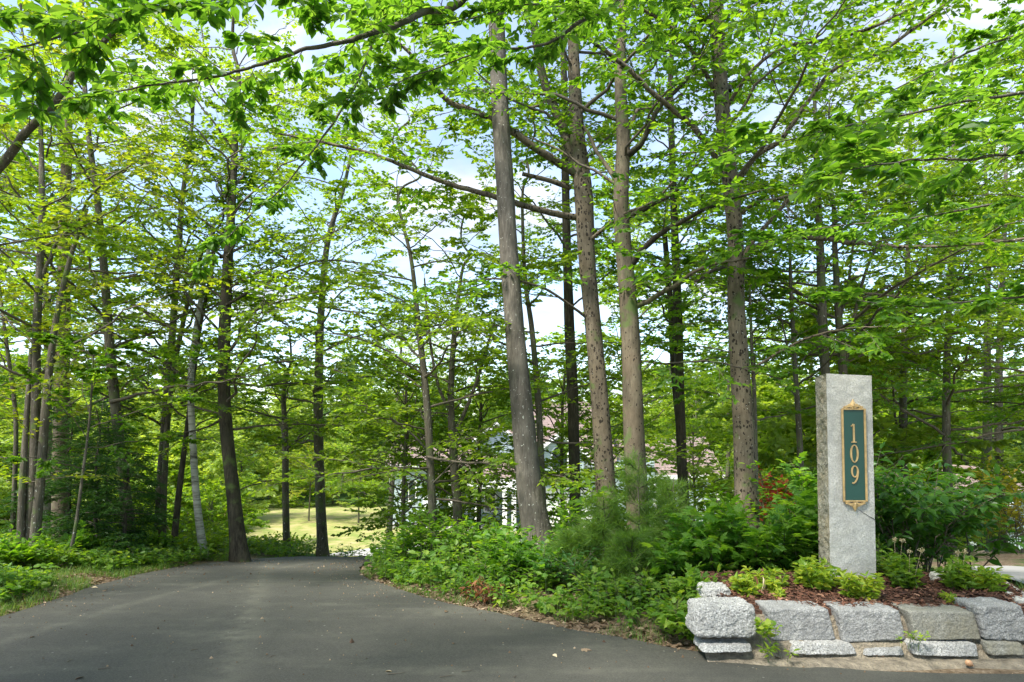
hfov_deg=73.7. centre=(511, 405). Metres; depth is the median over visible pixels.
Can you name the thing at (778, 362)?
tree
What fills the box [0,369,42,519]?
tree
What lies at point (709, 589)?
granite block
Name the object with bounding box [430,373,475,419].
tree
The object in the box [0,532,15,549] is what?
shrub
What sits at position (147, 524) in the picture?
shrub
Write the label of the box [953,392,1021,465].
tree
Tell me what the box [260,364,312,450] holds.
tree
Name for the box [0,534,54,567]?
shrub
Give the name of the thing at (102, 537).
shrub
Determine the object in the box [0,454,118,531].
shrub
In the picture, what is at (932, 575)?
granite block
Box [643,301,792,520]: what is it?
tree
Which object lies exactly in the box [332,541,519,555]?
driveway
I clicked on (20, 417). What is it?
tree
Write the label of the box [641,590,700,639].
shrub
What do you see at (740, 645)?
granite block
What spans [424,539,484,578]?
shrub
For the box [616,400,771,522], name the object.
maple sapling
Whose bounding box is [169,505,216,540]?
shrub
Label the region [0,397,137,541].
hemlock
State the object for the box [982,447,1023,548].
shrub
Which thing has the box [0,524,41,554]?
shrub
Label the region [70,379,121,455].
tree
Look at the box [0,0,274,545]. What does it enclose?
tree
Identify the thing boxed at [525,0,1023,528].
tree
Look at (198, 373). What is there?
tree
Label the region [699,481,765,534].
shrub
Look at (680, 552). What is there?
shrub
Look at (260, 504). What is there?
shrub
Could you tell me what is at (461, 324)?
tree
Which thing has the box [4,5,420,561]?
tree
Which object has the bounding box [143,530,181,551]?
shrub
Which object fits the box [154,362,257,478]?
tree
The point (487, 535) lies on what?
shrub
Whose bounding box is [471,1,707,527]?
tree
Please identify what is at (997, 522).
shrub
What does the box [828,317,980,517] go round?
tree
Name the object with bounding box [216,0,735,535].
tree
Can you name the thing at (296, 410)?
tree
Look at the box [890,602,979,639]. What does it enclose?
granite block
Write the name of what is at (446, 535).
shrub
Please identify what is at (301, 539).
shrub
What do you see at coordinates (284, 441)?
tree
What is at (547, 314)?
sky
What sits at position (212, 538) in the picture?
shrub
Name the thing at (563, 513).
shrub
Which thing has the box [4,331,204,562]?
tree
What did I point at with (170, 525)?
shrub
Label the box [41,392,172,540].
hemlock
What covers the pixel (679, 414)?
tree
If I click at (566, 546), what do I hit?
shrub
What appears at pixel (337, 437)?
tree
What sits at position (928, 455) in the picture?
shrub
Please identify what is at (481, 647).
driveway
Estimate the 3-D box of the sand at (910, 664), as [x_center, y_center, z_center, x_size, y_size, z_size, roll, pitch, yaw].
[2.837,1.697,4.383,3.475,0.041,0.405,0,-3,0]
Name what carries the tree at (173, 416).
on the ground at (336, 514)
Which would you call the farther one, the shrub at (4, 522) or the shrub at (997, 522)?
the shrub at (4, 522)
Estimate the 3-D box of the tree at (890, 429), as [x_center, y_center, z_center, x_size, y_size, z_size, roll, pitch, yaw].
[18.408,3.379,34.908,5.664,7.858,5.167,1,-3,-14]
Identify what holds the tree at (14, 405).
on the ground at (336, 514)
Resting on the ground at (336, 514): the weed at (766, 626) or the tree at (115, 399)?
the tree at (115, 399)
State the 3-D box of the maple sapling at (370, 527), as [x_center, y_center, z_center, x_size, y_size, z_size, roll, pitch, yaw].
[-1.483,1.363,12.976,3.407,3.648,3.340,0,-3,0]
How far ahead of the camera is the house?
41.01 m
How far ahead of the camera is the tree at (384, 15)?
4.06 m
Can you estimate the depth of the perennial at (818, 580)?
5.23 m
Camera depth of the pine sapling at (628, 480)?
6.83 m
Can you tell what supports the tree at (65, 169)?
on the ground at (336, 514)
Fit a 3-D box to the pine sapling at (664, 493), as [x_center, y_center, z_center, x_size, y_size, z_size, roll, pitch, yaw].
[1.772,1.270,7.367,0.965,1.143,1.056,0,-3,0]
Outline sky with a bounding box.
[0,0,1023,417]
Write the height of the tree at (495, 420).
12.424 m
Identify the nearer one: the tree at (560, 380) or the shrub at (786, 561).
the shrub at (786, 561)
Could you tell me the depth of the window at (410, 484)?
40.78 m
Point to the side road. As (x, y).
(1015, 572)
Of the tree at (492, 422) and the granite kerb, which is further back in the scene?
the tree at (492, 422)
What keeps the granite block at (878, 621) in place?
on the granite block at (825, 647)
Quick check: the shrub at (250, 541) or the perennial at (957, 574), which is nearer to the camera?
the perennial at (957, 574)
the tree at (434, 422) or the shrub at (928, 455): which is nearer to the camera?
the shrub at (928, 455)
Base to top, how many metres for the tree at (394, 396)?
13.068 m
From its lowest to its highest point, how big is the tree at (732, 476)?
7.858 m
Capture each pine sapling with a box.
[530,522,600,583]
[551,489,647,582]
[592,447,691,571]
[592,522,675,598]
[634,473,697,546]
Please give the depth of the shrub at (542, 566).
6.56 m
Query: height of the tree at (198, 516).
7.789 m
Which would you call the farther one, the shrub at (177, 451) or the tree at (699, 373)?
the tree at (699, 373)
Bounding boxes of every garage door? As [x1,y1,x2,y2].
[546,487,568,525]
[581,487,592,521]
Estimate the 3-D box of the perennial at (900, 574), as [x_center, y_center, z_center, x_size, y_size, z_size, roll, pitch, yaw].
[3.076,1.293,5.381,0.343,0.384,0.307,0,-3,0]
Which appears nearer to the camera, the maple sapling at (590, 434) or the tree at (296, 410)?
the maple sapling at (590, 434)
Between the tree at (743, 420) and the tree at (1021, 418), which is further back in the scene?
the tree at (1021, 418)
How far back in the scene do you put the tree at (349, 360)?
77.51 m
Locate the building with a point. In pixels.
(973, 467)
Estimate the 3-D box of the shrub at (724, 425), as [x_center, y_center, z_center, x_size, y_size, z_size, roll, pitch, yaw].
[6.848,1.972,20.221,6.170,6.524,7.351,0,-3,-9]
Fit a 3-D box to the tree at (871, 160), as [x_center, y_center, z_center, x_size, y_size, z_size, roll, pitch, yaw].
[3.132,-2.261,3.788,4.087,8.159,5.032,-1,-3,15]
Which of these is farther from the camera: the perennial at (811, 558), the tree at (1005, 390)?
the tree at (1005, 390)
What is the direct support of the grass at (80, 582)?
on the ground at (336, 514)
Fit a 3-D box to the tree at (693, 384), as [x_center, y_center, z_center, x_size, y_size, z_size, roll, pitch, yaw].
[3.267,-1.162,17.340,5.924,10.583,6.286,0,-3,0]
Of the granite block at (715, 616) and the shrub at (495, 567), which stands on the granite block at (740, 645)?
the granite block at (715, 616)
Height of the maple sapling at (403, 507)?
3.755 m
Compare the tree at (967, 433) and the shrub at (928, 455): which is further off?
the tree at (967, 433)
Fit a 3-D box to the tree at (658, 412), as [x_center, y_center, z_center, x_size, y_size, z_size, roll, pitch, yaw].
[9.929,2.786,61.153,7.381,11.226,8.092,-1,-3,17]
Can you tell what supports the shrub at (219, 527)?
on the ground at (336, 514)
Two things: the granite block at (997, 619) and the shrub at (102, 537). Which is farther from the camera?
the shrub at (102, 537)
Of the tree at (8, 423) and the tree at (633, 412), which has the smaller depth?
the tree at (633, 412)
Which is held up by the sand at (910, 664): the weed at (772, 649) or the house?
the weed at (772, 649)
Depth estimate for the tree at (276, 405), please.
61.91 m
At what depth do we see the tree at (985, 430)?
18.78 m
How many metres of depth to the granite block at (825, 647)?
4.58 m
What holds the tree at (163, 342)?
on the ground at (336, 514)
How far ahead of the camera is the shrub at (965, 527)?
6.38 m
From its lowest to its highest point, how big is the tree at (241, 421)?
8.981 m
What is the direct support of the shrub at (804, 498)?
on the ground at (336, 514)
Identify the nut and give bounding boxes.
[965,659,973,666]
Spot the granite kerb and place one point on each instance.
(1019, 600)
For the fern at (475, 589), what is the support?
on the ground at (336, 514)
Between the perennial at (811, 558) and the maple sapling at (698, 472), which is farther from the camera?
the maple sapling at (698, 472)
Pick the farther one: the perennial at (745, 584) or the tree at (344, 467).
the tree at (344, 467)
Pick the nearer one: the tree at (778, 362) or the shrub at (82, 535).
the shrub at (82, 535)
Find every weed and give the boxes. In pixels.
[755,617,782,648]
[757,637,799,662]
[895,630,930,650]
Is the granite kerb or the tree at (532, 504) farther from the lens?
the tree at (532, 504)
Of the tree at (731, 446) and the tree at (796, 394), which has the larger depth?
the tree at (731, 446)
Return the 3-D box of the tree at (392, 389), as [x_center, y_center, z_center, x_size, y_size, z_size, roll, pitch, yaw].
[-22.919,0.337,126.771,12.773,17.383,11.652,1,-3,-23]
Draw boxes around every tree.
[0,0,197,286]
[0,0,250,535]
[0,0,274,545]
[0,0,316,541]
[0,0,695,281]
[0,4,357,537]
[0,54,91,400]
[0,117,164,529]
[0,122,158,538]
[0,134,306,553]
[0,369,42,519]
[0,372,41,448]
[0,387,20,500]
[0,426,18,485]
[2,392,104,500]
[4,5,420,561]
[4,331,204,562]
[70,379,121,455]
[72,375,156,467]
[72,379,129,453]
[79,100,319,558]
[118,357,159,396]
[129,404,212,522]
[131,70,491,556]
[132,384,157,428]
[135,341,188,407]
[138,395,161,432]
[139,363,243,444]
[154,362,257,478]
[171,365,223,472]
[173,369,270,512]
[195,290,402,553]
[209,364,260,451]
[211,400,276,497]
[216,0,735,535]
[217,393,267,468]
[233,362,258,432]
[236,393,313,500]
[246,386,326,492]
[247,14,612,546]
[248,394,334,494]
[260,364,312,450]
[268,432,345,520]
[277,379,344,465]
[278,372,332,452]
[289,355,330,408]
[291,413,359,503]
[312,347,393,469]
[318,150,560,545]
[324,288,475,543]
[324,381,391,494]
[324,432,388,522]
[331,0,831,530]
[353,372,415,440]
[366,385,418,454]
[390,34,712,506]
[413,380,447,431]
[417,357,516,531]
[417,407,447,428]
[430,361,461,403]
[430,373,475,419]
[456,376,508,427]
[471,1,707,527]
[472,377,502,423]
[489,12,554,551]
[490,373,559,422]
[516,7,877,516]
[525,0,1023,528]
[528,129,748,490]
[532,372,556,400]
[546,237,726,513]
[550,374,566,400]
[609,375,662,430]
[610,367,675,436]
[616,220,838,517]
[619,113,958,513]
[635,0,1023,374]
[636,17,1023,379]
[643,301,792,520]
[643,363,671,428]
[644,362,732,475]
[644,374,693,435]
[655,387,719,436]
[684,359,724,444]
[688,264,898,483]
[697,0,1023,324]
[707,400,811,505]
[708,394,763,490]
[717,455,733,482]
[723,378,776,471]
[748,24,1023,550]
[751,55,1023,545]
[759,0,1023,504]
[772,360,814,401]
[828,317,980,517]
[873,84,1023,545]
[875,404,934,486]
[876,346,927,414]
[882,112,1023,548]
[907,374,993,477]
[927,358,1020,460]
[928,254,1023,481]
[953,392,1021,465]
[977,352,1023,404]
[977,376,1023,468]
[977,381,1023,467]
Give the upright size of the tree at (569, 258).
8.077 m
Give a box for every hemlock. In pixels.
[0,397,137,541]
[13,400,167,566]
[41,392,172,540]
[56,451,184,566]
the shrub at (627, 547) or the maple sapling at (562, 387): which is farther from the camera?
the maple sapling at (562, 387)
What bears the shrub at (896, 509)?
on the ground at (336, 514)
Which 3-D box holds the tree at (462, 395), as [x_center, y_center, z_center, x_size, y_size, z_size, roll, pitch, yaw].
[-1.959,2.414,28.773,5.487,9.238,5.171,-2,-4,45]
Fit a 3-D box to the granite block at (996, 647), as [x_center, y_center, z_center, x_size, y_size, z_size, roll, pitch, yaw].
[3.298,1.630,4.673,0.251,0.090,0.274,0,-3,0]
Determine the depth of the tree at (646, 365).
130.05 m
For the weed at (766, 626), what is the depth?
4.55 m
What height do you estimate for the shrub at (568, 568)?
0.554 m
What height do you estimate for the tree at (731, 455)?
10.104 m
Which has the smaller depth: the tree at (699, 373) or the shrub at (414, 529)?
the shrub at (414, 529)
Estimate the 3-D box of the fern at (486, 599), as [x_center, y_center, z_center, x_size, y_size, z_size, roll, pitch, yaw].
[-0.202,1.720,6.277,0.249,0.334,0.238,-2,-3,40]
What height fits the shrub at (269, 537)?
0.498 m
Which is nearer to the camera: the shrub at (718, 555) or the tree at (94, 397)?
the shrub at (718, 555)
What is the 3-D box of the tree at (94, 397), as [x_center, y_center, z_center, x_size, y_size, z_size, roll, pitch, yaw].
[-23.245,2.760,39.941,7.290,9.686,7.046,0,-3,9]
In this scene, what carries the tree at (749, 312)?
on the ground at (336, 514)
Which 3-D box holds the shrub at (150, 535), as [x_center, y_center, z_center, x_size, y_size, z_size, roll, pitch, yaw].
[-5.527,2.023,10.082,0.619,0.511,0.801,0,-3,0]
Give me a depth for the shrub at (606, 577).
5.85 m
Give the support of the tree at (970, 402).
on the ground at (336, 514)
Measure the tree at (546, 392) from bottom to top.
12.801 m
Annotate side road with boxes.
[972,566,1023,582]
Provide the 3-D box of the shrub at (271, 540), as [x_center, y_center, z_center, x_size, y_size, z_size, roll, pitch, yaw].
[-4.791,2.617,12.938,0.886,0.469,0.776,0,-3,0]
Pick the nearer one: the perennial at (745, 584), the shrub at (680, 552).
the perennial at (745, 584)
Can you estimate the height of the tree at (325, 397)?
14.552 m
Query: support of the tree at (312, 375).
on the ground at (336, 514)
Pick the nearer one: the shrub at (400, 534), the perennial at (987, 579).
the perennial at (987, 579)
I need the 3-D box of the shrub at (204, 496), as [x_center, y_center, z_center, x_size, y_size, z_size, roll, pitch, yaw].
[-11.344,4.394,25.981,4.477,4.365,3.679,1,-3,-24]
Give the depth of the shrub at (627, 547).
6.09 m
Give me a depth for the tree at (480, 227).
10.56 m
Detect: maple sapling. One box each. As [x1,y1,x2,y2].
[302,357,488,536]
[331,380,519,543]
[388,333,569,543]
[467,333,625,526]
[541,368,692,525]
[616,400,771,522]
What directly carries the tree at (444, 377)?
on the ground at (336, 514)
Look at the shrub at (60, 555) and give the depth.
8.20 m
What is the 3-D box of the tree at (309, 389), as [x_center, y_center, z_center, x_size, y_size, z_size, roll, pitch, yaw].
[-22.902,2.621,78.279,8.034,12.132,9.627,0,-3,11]
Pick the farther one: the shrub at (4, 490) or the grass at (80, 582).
the shrub at (4, 490)
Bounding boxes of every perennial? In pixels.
[728,572,762,597]
[740,565,789,590]
[769,586,786,598]
[791,555,830,583]
[794,560,850,591]
[834,570,885,601]
[879,537,919,578]
[881,547,924,588]
[933,548,982,590]
[938,590,956,603]
[944,565,1012,591]
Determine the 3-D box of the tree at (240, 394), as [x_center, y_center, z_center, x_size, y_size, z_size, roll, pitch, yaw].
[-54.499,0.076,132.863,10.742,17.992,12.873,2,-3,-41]
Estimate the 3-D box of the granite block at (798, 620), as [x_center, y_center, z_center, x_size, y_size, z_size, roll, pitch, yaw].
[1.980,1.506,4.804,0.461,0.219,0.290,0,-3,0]
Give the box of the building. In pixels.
[933,465,1023,548]
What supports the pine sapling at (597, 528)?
on the ground at (336, 514)
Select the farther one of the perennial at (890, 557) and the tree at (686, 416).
the tree at (686, 416)
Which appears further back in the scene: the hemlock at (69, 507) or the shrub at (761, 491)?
the hemlock at (69, 507)
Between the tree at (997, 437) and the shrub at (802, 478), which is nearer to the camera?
the shrub at (802, 478)
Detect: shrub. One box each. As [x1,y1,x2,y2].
[0,434,20,533]
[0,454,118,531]
[0,463,119,534]
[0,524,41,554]
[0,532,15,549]
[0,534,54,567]
[3,533,80,567]
[33,519,96,553]
[67,536,113,549]
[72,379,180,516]
[88,531,134,549]
[100,438,213,533]
[115,411,297,536]
[120,514,161,533]
[129,413,252,532]
[131,528,158,543]
[133,494,221,538]
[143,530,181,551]
[151,465,270,538]
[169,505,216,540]
[170,532,207,553]
[203,516,252,549]
[203,526,228,553]
[222,462,268,503]
[227,534,266,553]
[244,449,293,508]
[246,532,280,552]
[262,531,294,553]
[278,471,327,508]
[290,532,315,550]
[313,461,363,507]
[354,482,388,507]
[360,521,437,558]
[396,502,461,558]
[410,513,497,564]
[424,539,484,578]
[449,516,534,566]
[465,546,530,587]
[479,528,541,579]
[503,544,570,589]
[526,537,610,592]
[546,477,607,542]
[567,566,644,609]
[618,563,691,605]
[640,519,719,584]
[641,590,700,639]
[661,484,747,537]
[661,501,775,573]
[663,561,731,600]
[664,364,893,543]
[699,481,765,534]
[700,473,786,520]
[702,494,804,571]
[707,489,818,571]
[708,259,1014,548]
[727,363,921,543]
[743,460,808,526]
[758,465,806,523]
[768,494,818,569]
[773,451,817,520]
[813,442,1023,571]
[873,403,1023,549]
[874,460,1023,572]
[875,491,998,570]
[940,503,1023,548]
[955,455,1023,553]
[965,502,1023,551]
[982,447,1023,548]
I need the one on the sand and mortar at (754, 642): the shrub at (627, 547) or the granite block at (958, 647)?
the granite block at (958, 647)
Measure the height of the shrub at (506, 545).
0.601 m
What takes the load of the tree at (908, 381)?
on the ground at (336, 514)
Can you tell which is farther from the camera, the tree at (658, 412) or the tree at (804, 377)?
the tree at (804, 377)
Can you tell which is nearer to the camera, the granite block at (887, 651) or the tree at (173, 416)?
the granite block at (887, 651)
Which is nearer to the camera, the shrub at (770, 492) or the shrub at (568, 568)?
the shrub at (568, 568)
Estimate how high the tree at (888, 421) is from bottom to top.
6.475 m
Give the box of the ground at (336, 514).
[0,418,1023,673]
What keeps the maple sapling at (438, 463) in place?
on the ground at (336, 514)
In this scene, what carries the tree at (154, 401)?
on the ground at (336, 514)
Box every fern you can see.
[458,579,489,602]
[473,575,504,604]
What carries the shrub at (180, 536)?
on the ground at (336, 514)
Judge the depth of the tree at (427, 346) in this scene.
27.01 m
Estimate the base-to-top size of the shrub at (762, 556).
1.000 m
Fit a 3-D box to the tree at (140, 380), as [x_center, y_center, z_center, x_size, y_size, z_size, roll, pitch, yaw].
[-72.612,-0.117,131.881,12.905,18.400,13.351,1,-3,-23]
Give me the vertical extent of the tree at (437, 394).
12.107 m
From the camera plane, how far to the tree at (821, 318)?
10.31 m
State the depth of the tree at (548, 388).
79.75 m
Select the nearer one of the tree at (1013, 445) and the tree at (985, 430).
the tree at (985, 430)
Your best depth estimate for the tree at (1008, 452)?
57.13 m
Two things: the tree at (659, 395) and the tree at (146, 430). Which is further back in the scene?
the tree at (659, 395)
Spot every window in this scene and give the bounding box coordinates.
[400,481,416,501]
[483,489,496,511]
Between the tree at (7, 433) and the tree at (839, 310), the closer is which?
the tree at (839, 310)
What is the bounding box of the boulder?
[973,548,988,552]
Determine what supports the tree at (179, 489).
on the ground at (336, 514)
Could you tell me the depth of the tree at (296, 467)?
43.67 m
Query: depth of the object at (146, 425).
33.31 m
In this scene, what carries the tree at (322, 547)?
on the ground at (336, 514)
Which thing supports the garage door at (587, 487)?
in the house
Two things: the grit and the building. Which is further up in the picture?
the building
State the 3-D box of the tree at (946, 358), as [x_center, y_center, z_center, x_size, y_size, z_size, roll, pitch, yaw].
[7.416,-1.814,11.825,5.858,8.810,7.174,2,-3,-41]
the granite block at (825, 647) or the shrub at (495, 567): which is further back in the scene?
the shrub at (495, 567)
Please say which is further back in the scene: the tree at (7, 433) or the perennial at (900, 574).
the tree at (7, 433)
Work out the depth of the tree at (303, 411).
62.97 m
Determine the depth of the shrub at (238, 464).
50.28 m
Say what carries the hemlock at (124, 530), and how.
on the ground at (336, 514)
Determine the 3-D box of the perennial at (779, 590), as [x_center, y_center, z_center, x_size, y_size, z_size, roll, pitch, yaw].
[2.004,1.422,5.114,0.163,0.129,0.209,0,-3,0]
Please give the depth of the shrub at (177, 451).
27.39 m
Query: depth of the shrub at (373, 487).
53.28 m
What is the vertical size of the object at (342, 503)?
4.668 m
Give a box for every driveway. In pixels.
[0,557,1023,681]
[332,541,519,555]
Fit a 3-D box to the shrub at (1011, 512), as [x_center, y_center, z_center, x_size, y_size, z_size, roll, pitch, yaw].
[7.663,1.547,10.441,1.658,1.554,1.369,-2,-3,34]
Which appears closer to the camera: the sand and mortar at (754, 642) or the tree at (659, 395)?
the sand and mortar at (754, 642)
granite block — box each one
[685,596,756,637]
[693,636,751,652]
[696,581,730,597]
[755,600,834,640]
[789,639,855,654]
[824,601,904,641]
[863,646,903,655]
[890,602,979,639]
[902,638,977,656]
[929,571,942,580]
[953,597,1023,641]
[976,637,1023,655]
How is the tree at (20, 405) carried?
on the ground at (336, 514)
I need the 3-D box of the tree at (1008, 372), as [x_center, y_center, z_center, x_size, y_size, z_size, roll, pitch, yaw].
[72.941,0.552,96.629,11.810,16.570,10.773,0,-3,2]
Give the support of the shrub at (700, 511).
on the ground at (336, 514)
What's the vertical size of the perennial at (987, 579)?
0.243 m
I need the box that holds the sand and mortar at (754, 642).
[702,614,1023,662]
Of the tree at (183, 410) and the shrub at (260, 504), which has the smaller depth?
the shrub at (260, 504)
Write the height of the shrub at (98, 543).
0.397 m
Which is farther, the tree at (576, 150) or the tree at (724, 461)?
the tree at (724, 461)
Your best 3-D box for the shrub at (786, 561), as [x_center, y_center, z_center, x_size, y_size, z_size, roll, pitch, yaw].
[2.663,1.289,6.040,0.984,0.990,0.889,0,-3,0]
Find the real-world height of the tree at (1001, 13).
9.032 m
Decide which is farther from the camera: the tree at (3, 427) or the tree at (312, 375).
the tree at (312, 375)
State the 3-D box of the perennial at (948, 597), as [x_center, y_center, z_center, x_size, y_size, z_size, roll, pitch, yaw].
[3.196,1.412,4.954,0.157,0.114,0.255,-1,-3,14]
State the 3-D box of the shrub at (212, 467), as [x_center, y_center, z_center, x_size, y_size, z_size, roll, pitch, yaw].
[-14.251,3.851,28.832,5.631,7.087,6.709,1,-3,-30]
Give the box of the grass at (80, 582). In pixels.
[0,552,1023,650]
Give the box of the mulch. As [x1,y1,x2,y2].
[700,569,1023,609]
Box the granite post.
[815,374,875,578]
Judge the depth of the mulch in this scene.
5.12 m
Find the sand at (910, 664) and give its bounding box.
[742,657,1023,670]
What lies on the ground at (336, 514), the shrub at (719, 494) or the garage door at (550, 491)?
the shrub at (719, 494)
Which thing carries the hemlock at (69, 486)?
on the ground at (336, 514)
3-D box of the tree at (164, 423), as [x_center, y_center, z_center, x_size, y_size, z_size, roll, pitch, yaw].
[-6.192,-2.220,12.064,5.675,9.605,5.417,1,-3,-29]
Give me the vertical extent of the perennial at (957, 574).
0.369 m
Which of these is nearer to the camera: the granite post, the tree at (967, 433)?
the granite post
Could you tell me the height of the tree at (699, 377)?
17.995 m
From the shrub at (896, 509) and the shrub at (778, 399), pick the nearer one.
the shrub at (896, 509)
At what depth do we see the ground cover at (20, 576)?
8.60 m
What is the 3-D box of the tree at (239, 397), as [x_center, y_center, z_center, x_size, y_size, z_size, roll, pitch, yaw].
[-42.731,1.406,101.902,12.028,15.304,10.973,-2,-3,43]
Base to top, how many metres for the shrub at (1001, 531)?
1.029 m
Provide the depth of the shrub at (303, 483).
53.26 m
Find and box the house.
[386,402,729,530]
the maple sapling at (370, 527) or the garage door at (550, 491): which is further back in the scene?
the garage door at (550, 491)
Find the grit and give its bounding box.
[3,558,1012,681]
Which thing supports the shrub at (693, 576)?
on the ground at (336, 514)
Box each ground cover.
[0,530,367,601]
[364,519,1023,643]
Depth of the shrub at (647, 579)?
5.64 m
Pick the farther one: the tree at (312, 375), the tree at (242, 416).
the tree at (312, 375)
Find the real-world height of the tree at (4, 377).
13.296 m
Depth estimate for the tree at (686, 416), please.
61.25 m
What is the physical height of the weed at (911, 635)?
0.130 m
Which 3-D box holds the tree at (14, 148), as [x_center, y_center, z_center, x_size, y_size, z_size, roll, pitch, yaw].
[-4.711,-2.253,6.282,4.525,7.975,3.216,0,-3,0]
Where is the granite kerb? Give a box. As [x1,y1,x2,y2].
[1004,582,1023,603]
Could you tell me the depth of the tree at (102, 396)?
57.08 m
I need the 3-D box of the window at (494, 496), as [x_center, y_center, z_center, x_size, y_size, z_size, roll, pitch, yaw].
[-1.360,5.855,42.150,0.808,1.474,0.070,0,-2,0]
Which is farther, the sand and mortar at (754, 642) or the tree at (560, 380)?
the tree at (560, 380)
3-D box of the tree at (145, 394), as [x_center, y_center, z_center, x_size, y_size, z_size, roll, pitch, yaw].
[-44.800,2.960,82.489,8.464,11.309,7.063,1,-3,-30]
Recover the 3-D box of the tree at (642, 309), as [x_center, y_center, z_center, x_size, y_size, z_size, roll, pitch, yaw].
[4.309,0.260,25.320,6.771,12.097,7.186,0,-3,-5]
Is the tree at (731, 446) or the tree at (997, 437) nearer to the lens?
the tree at (997, 437)
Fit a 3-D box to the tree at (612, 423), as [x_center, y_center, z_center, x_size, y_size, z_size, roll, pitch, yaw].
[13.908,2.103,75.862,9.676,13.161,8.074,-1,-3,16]
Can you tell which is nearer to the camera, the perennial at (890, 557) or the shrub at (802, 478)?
the perennial at (890, 557)
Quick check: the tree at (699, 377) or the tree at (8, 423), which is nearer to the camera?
the tree at (8, 423)
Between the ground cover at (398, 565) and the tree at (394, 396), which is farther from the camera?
the tree at (394, 396)
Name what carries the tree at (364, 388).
on the ground at (336, 514)
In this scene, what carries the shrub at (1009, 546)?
on the ground at (336, 514)

